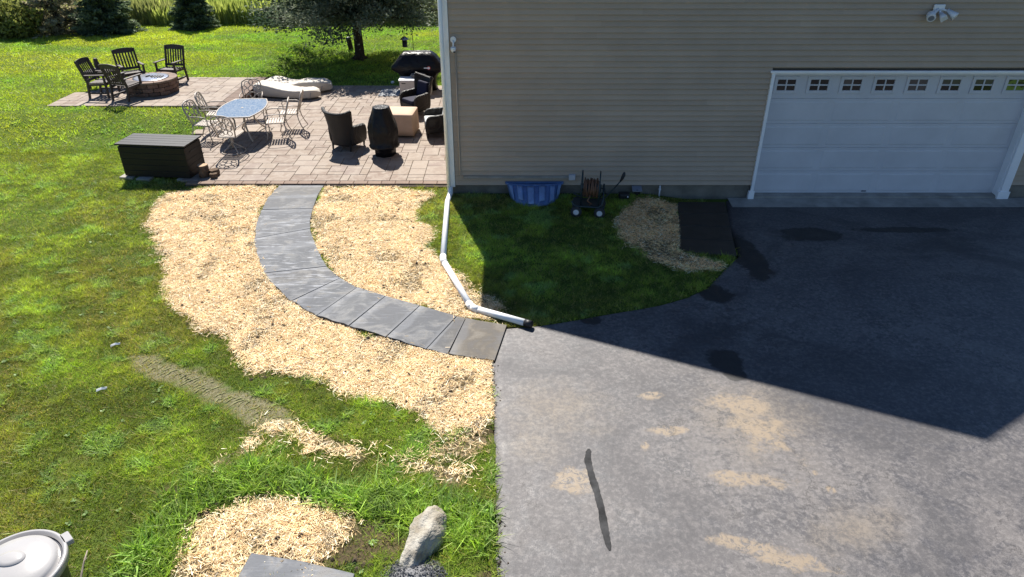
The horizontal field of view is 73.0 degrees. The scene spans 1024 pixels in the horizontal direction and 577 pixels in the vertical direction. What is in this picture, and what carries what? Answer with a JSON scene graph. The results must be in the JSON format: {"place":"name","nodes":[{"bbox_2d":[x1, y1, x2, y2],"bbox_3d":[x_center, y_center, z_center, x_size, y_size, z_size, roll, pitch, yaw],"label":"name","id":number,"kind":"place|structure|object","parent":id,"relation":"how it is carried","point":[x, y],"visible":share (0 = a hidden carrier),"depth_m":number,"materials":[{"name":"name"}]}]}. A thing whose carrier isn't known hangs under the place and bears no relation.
{"place":"outdoors","nodes":[
{"label":"outdoors","id":0,"kind":"place"},
{"bbox_2d":[93,57,99,69],"bbox_3d":[-12.280,-6.646,20.448,0.160,0.360,0.156,0,30,0],"label":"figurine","id":1,"kind":"object","parent":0,"point":[96,62],"visible":0.87,"depth_m":20.40,"materials":[{"name":"brown wood"}]},
{"bbox_2d":[47,77,268,113],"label":"raised patio","id":2,"kind":"structure","parent":0,"point":[225,89],"depth_m":19.87,"materials":[{"name":"stone"}]},
{"bbox_2d":[74,57,120,97],"bbox_3d":[-11.777,-6.025,19.713,0.775,1.044,0.665,1,30,2],"label":"wooden armchair","id":3,"kind":"object","parent":2,"relation":"on","point":[79,63],"visible":0.88,"depth_m":19.60,"materials":[{"name":"brown wood"}]},
{"bbox_2d":[84,68,119,88],"bbox_3d":[-12.200,-6.264,20.649,0.800,0.502,0.540,0,30,0],"label":"side table","id":4,"kind":"object","parent":2,"relation":"on","point":[100,73],"visible":0.1,"depth_m":20.38,"materials":[{"name":"brown wood"}]},
{"bbox_2d":[98,64,142,101],"bbox_3d":[-10.900,-5.830,19.381,0.665,1.044,0.775,10,32,17],"label":"wooden armchair","id":5,"kind":"object","parent":2,"relation":"on","point":[127,84],"visible":1,"depth_m":19.22,"materials":[{"name":"brown wood"}]},
{"bbox_2d":[111,47,145,77],"bbox_3d":[-11.417,-6.603,20.698,0.665,1.044,0.775,-23,37,-34],"label":"wooden armchair","id":6,"kind":"object","parent":2,"relation":"on","point":[122,68],"visible":0.69,"depth_m":20.71,"materials":[{"name":"brown wood"}]},
{"bbox_2d":[126,72,178,96],"bbox_3d":[-10.520,-6.002,20.246,1.418,0.459,1.418,0,30,0],"label":"fire pit","id":7,"kind":"object","parent":2,"relation":"on","point":[153,84],"visible":0.84,"depth_m":19.88,"materials":[{"name":"stone"}]},
{"bbox_2d":[153,44,188,82],"bbox_3d":[-10.392,-6.837,21.098,0.665,1.044,0.775,4,31,7],"label":"wooden armchair","id":8,"kind":"object","parent":2,"relation":"on","point":[172,68],"visible":0.88,"depth_m":21.18,"materials":[{"name":"brown wood"}]},
{"bbox_2d":[0,0,438,25],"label":"meadow","id":9,"kind":"structure","parent":0,"point":[149,12],"depth_m":31.31,"materials":[{"name":"green plant"}]},
{"bbox_2d":[140,357,299,427],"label":"tire track","id":10,"kind":"structure","parent":0,"point":[205,389],"depth_m":8.88,"materials":[{"name":"brown soil"}]},
{"bbox_2d":[0,22,441,153],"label":"grass","id":11,"kind":"structure","parent":0,"point":[161,41],"depth_m":24.26,"materials":[{"name":"green plant"}]},
{"bbox_2d":[181,85,446,188],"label":"patio","id":12,"kind":"structure","parent":0,"point":[309,155],"depth_m":16.45,"materials":[{"name":"stone"}]},
{"bbox_2d":[182,99,221,142],"bbox_3d":[-7.601,-4.131,17.007,0.670,0.976,0.606,5,31,9],"label":"metal chair","id":13,"kind":"object","parent":12,"relation":"on","point":[204,123],"visible":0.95,"depth_m":16.93,"materials":[{"name":"beige metal"}]},
{"bbox_2d":[197,163,209,177],"bbox_3d":[-6.720,-2.567,15.064,0.248,0.257,0.244,0,30,0],"label":"log stump","id":14,"kind":"object","parent":12,"relation":"on","point":[203,170],"visible":0.97,"depth_m":15.00,"materials":[{"name":"brown wood"}]},
{"bbox_2d":[194,91,230,129],"bbox_3d":[-7.652,-4.553,17.727,0.669,0.976,0.606,-4,31,-6],"label":"metal chair","id":15,"kind":"object","parent":12,"relation":"on","point":[206,114],"visible":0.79,"depth_m":17.62,"materials":[{"name":"beige metal"}]},
{"bbox_2d":[209,172,217,178],"bbox_3d":[-6.475,-2.453,15.026,0.155,0.098,0.158,-4,31,-6],"label":"firewood","id":16,"kind":"object","parent":12,"relation":"on","point":[213,175],"visible":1,"depth_m":14.99,"materials":[{"name":"brown wood"}]},
{"bbox_2d":[209,168,219,176],"bbox_3d":[-6.514,-2.546,15.152,0.224,0.130,0.224,0,30,0],"label":"firewood","id":17,"kind":"object","parent":12,"relation":"on","point":[211,170],"visible":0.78,"depth_m":15.12,"materials":[{"name":"brown wood"}]},
{"bbox_2d":[209,115,246,154],"bbox_3d":[-6.624,-3.659,16.205,0.606,0.978,0.670,2,30,3],"label":"metal chair","id":18,"kind":"object","parent":12,"relation":"on","point":[230,134],"visible":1,"depth_m":16.10,"materials":[{"name":"beige metal"}]},
{"bbox_2d":[215,98,267,142],"bbox_3d":[-6.720,-4.206,17.416,1.148,0.712,1.694,-2,30,-3],"label":"dining table","id":19,"kind":"object","parent":12,"relation":"on","point":[244,108],"visible":0.88,"depth_m":17.17,"materials":[{"name":"blue metal"}]},
{"bbox_2d":[239,78,267,119],"bbox_3d":[-6.993,-5.098,18.656,0.606,0.976,0.670,-7,31,-12],"label":"metal chair","id":20,"kind":"object","parent":12,"relation":"on","point":[252,79],"visible":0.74,"depth_m":18.71,"materials":[{"name":"beige metal"}]},
{"bbox_2d":[263,97,293,140],"bbox_3d":[-5.809,-4.233,17.181,0.669,0.976,0.606,-6,31,-10],"label":"metal chair","id":21,"kind":"object","parent":12,"relation":"on","point":[272,119],"visible":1,"depth_m":17.11,"materials":[{"name":"beige metal"}]},
{"bbox_2d":[252,80,320,98],"bbox_3d":[-6.718,-5.927,20.634,2.100,0.415,0.722,4,31,6],"label":"covered lounger","id":22,"kind":"object","parent":12,"relation":"on","point":[276,89],"visible":0.91,"depth_m":20.42,"materials":[{"name":"beige fabric"}]},
{"bbox_2d":[277,89,307,130],"bbox_3d":[-5.668,-4.620,17.840,0.670,0.976,0.606,-3,31,-5],"label":"metal chair","id":23,"kind":"object","parent":12,"relation":"on","point":[299,104],"visible":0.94,"depth_m":17.80,"materials":[{"name":"beige metal"}]},
{"bbox_2d":[266,76,332,91],"bbox_3d":[-6.597,-6.321,21.369,2.183,0.351,0.728,8,31,13],"label":"covered lounger","id":24,"kind":"object","parent":12,"relation":"on","point":[323,84],"visible":0.6,"depth_m":21.12,"materials":[{"name":"beige fabric"}]},
{"bbox_2d":[321,107,366,151],"bbox_3d":[-4.001,-3.836,16.470,0.822,1.027,0.795,12,32,19],"label":"wicker chair","id":25,"kind":"object","parent":12,"relation":"on","point":[343,131],"visible":1,"depth_m":16.29,"materials":[{"name":"black wicker"}]},
{"bbox_2d":[367,104,399,157],"bbox_3d":[-2.986,-3.660,16.059,0.708,1.135,0.733,0,30,0],"label":"covered chiminea","id":26,"kind":"object","parent":12,"relation":"on","point":[382,127],"visible":1,"depth_m":15.83,"materials":[{"name":"black fabric"}]},
{"bbox_2d":[378,89,399,95],"bbox_3d":[-3.720,-5.983,21.127,0.620,0.012,0.800,0,30,0],"label":"floor mat","id":27,"kind":"object","parent":12,"relation":"on","point":[389,92],"visible":0.79,"depth_m":21.11,"materials":[{"name":"white fabric"}]},
{"bbox_2d":[389,106,418,135],"bbox_3d":[-2.820,-4.239,17.594,0.789,0.580,0.793,2,30,3],"label":"covered fire table","id":28,"kind":"object","parent":12,"relation":"on","point":[407,120],"visible":0.57,"depth_m":17.30,"materials":[{"name":"beige fabric"}]},
{"bbox_2d":[398,76,431,94],"bbox_3d":[-2.900,-6.117,20.909,0.980,0.465,0.460,0,30,0],"label":"deck box","id":29,"kind":"object","parent":12,"relation":"on","point":[406,82],"visible":0.48,"depth_m":20.69,"materials":[{"name":"plastic"}]},
{"bbox_2d":[391,50,440,90],"bbox_3d":[-2.860,-6.710,21.274,1.656,1.135,0.767,0,30,0],"label":"covered grill","id":30,"kind":"object","parent":12,"relation":"on","point":[410,62],"visible":0.78,"depth_m":20.88,"materials":[{"name":"black plastic"}]},
{"bbox_2d":[399,72,433,111],"bbox_3d":[-2.578,-5.350,19.050,0.794,1.027,0.822,-24,38,-35],"label":"wicker chair","id":31,"kind":"object","parent":12,"relation":"on","point":[418,96],"visible":0.91,"depth_m":18.98,"materials":[{"name":"black wicker"}]},
{"bbox_2d":[424,107,443,138],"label":"wicker chair","id":32,"kind":"object","parent":12,"relation":"on","point":[433,121],"visible":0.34,"depth_m":17.18,"materials":[{"name":"black wicker"}]},
{"bbox_2d":[346,37,353,49],"bbox_3d":[-6.285,-9.476,26.788,0.269,0.503,0.220,0,30,0],"label":"bird feeder","id":33,"kind":"object","parent":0,"point":[350,46],"visible":0.73,"depth_m":26.73,"materials":[{"name":"black metal"}]},
{"bbox_2d":[0,23,737,576],"bbox_3d":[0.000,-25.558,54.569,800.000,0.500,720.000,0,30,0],"label":"ground","id":34,"kind":"structure","parent":0,"point":[284,417],"depth_m":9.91,"materials":[{"name":"green plant"}]},
{"bbox_2d":[0,0,43,39],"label":"shrub","id":35,"kind":"object","parent":34,"relation":"on","point":[14,22],"visible":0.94,"depth_m":27.40,"materials":[{"name":"green plant"}]},
{"bbox_2d":[0,529,73,576],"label":"trash can","id":36,"kind":"object","parent":34,"relation":"on","point":[38,553],"visible":1,"depth_m":5.72,"materials":[{"name":"grey plastic"}]},
{"bbox_2d":[19,0,94,38],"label":"spruce tree","id":37,"kind":"object","parent":34,"relation":"on","point":[55,18],"visible":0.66,"depth_m":28.43,"materials":[{"name":"green plant"}]},
{"bbox_2d":[80,550,87,576],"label":"twig","id":38,"kind":"object","parent":34,"relation":"on","point":[82,569],"visible":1,"depth_m":6.46,"materials":[{"name":"beige wood"}]},
{"bbox_2d":[68,0,147,37],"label":"spruce tree","id":39,"kind":"object","parent":34,"relation":"on","point":[106,18],"visible":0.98,"depth_m":28.39,"materials":[{"name":"green plant"}]},
{"bbox_2d":[114,133,204,181],"bbox_3d":[-7.707,-2.858,15.144,1.655,0.802,0.828,3,31,5],"label":"storage box","id":40,"kind":"object","parent":34,"relation":"on","point":[144,157],"visible":0.97,"depth_m":14.92,"materials":[{"name":"black plastic"}]},
{"bbox_2d":[167,0,221,31],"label":"spruce tree","id":41,"kind":"object","parent":34,"relation":"on","point":[192,15],"visible":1,"depth_m":29.75,"materials":[{"name":"green plant"}]},
{"bbox_2d":[0,147,465,260],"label":"grass","id":42,"kind":"structure","parent":34,"relation":"on","point":[44,186],"depth_m":13.92,"materials":[{"name":"green plant"}]},
{"bbox_2d":[1,201,484,573],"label":"weeds","id":43,"kind":"object","parent":34,"relation":"on","point":[86,511],"visible":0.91,"depth_m":8.15,"materials":[{"name":"green plant"}]},
{"bbox_2d":[155,187,486,564],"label":"soil clods","id":44,"kind":"object","parent":34,"relation":"on","point":[300,533],"visible":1,"depth_m":10.15,"materials":[{"name":"brown soil"}]},
{"bbox_2d":[140,184,508,435],"bbox_3d":[-3.390,-0.242,11.428,5.676,0.110,9.262,-10,32,-16],"label":"straw","id":45,"kind":"object","parent":34,"relation":"on","point":[224,324],"visible":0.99,"depth_m":10.92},
{"bbox_2d":[146,185,508,570],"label":"soil crumbs","id":46,"kind":"object","parent":34,"relation":"on","point":[333,558],"visible":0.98,"depth_m":7.11,"materials":[{"name":"brown soil"}]},
{"bbox_2d":[171,411,494,576],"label":"straw","id":47,"kind":"object","parent":34,"relation":"on","point":[227,531],"visible":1,"depth_m":6.93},
{"bbox_2d":[238,553,354,576],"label":"stone slab","id":48,"kind":"structure","parent":47,"relation":"on","point":[255,565],"depth_m":6.47,"materials":[{"name":"grey stone"}]},
{"bbox_2d":[237,0,438,60],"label":"deciduous tree","id":49,"kind":"object","parent":34,"relation":"on","point":[357,15],"visible":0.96,"depth_m":22.84,"materials":[{"name":"green plant"}]},
{"bbox_2d":[357,479,406,516],"bbox_3d":[-1.347,2.176,7.222,0.573,0.140,0.502,11,32,18],"label":"grass clump","id":50,"kind":"object","parent":34,"relation":"on","point":[379,496],"visible":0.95,"depth_m":7.21,"materials":[{"name":"green plant"}]},
{"bbox_2d":[382,493,414,519],"bbox_3d":[-1.175,2.257,7.126,0.363,0.099,0.360,21,36,32],"label":"grass clump","id":51,"kind":"object","parent":34,"relation":"on","point":[399,505],"visible":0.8,"depth_m":7.13,"materials":[{"name":"green plant"}]},
{"bbox_2d":[380,556,447,576],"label":"gravel","id":52,"kind":"structure","parent":34,"relation":"on","point":[423,569],"depth_m":6.47,"materials":[{"name":"grey gravel"}]},
{"bbox_2d":[399,505,446,568],"bbox_3d":[-0.866,2.459,6.764,0.376,0.340,0.790,11,32,18],"label":"rock","id":53,"kind":"object","parent":34,"relation":"on","point":[427,528],"visible":0.92,"depth_m":6.68,"materials":[{"name":"stone"}]},
{"bbox_2d":[440,187,532,327],"bbox_3d":[-0.873,-0.703,12.045,0.888,0.222,5.274,-9,32,-15],"label":"drain pipe","id":54,"kind":"object","parent":34,"relation":"on","point":[470,304],"visible":1,"depth_m":10.93,"materials":[{"name":"white plastic"}]},
{"bbox_2d":[505,181,562,206],"bbox_3d":[0.460,-1.923,14.053,1.200,0.286,0.643,0,30,0],"label":"window well cover","id":55,"kind":"object","parent":34,"relation":"on","point":[538,193],"depth_m":14.06,"materials":[{"name":"blue plastic"}]},
{"bbox_2d":[421,192,737,327],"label":"grass","id":56,"kind":"structure","parent":34,"relation":"on","point":[539,214],"depth_m":11.96,"materials":[{"name":"green plant"}]},
{"bbox_2d":[618,192,629,198],"bbox_3d":[2.300,-1.906,14.197,0.220,0.120,0.200,0,30,0],"label":"valve box","id":57,"kind":"object","parent":56,"relation":"on","point":[623,195],"visible":1,"depth_m":14.13,"materials":[{"name":"black plastic"}]},
{"bbox_2d":[570,170,624,217],"bbox_3d":[1.661,-1.858,13.380,1.000,0.864,0.556,4,31,7],"label":"hose reel cart","id":58,"kind":"object","parent":34,"relation":"on","point":[591,187],"visible":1,"depth_m":13.30,"materials":[{"name":"plastic"}]},
{"bbox_2d":[611,196,726,272],"bbox_3d":[2.768,-1.035,12.851,1.821,0.161,3.466,0,30,0],"label":"straw","id":59,"kind":"object","parent":34,"relation":"on","point":[671,226],"visible":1,"depth_m":12.78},
{"bbox_2d":[678,202,736,256],"bbox_3d":[3.668,-1.114,13.239,0.981,0.223,2.448,5,31,9],"label":"landing","id":60,"kind":"object","parent":34,"relation":"on","point":[703,227],"visible":0.84,"depth_m":13.06,"materials":[{"name":"asphalt"}]},
{"bbox_2d":[442,0,1023,198],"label":"house","id":61,"kind":"structure","parent":34,"relation":"on","point":[706,99],"depth_m":13.46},
{"bbox_2d":[437,0,450,189],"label":"downspout","id":62,"kind":"object","parent":61,"relation":"attached to","point":[441,38],"visible":1,"depth_m":13.21,"materials":[{"name":"white metal"}]},
{"bbox_2d":[450,36,455,52],"bbox_3d":[-1.090,-4.515,12.822,0.110,0.278,0.132,0,30,0],"label":"security camera","id":63,"kind":"object","parent":61,"relation":"attached to","point":[453,40],"visible":1,"depth_m":12.81,"materials":[{"name":"white plastic"}]},
{"bbox_2d":[455,51,574,179],"bbox_3d":[0.111,-3.330,13.566,2.368,2.545,0.073,0,30,0],"label":"conduit","id":64,"kind":"object","parent":61,"relation":"attached to","point":[571,176],"visible":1,"depth_m":14.18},
{"bbox_2d":[631,185,641,194],"bbox_3d":[2.580,-2.032,14.321,0.200,0.168,0.180,0,30,0],"label":"dryer vent","id":65,"kind":"object","parent":61,"relation":"attached to","point":[636,189],"visible":1,"depth_m":14.28,"materials":[{"name":"black plastic"}]},
{"bbox_2d":[754,74,1023,192],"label":"garage door","id":66,"kind":"structure","parent":61,"relation":"in","point":[824,133],"depth_m":13.93,"materials":[{"name":"white metal"}]},
{"bbox_2d":[926,4,958,21],"bbox_3d":[7.761,-4.959,12.495,0.563,0.291,0.247,0,30,0],"label":"floodlight camera","id":67,"kind":"object","parent":61,"relation":"attached to","point":[931,16],"visible":1,"depth_m":12.48,"materials":[{"name":"white plastic"}]},
{"bbox_2d":[728,193,1023,206],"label":"garage apron","id":68,"kind":"object","parent":34,"relation":"on","point":[874,200],"visible":0.91,"depth_m":14.37,"materials":[{"name":"concrete"}]},
{"bbox_3d":[-3.431,-8.134,23.517,0.416,1.430,0.022,0,30,0],"label":"bird feeder pole","id":69,"kind":"object","parent":34,"relation":"on","visible":0},
{"bbox_2d":[400,36,408,46],"bbox_3d":[-3.630,-8.418,23.350,0.300,0.510,0.300,0,30,0],"label":"bird feeder","id":70,"kind":"object","parent":69,"relation":"hanging from","point":[404,39],"visible":1,"depth_m":23.32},
{"bbox_2d":[254,185,506,362],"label":"path","id":71,"kind":"structure","parent":0,"point":[298,270],"depth_m":10.71,"materials":[{"name":"stone"}]},
{"bbox_2d":[491,201,1023,576],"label":"driveway","id":72,"kind":"structure","parent":0,"point":[814,392],"depth_m":8.43,"materials":[{"name":"grey asphalt"}]}
]}

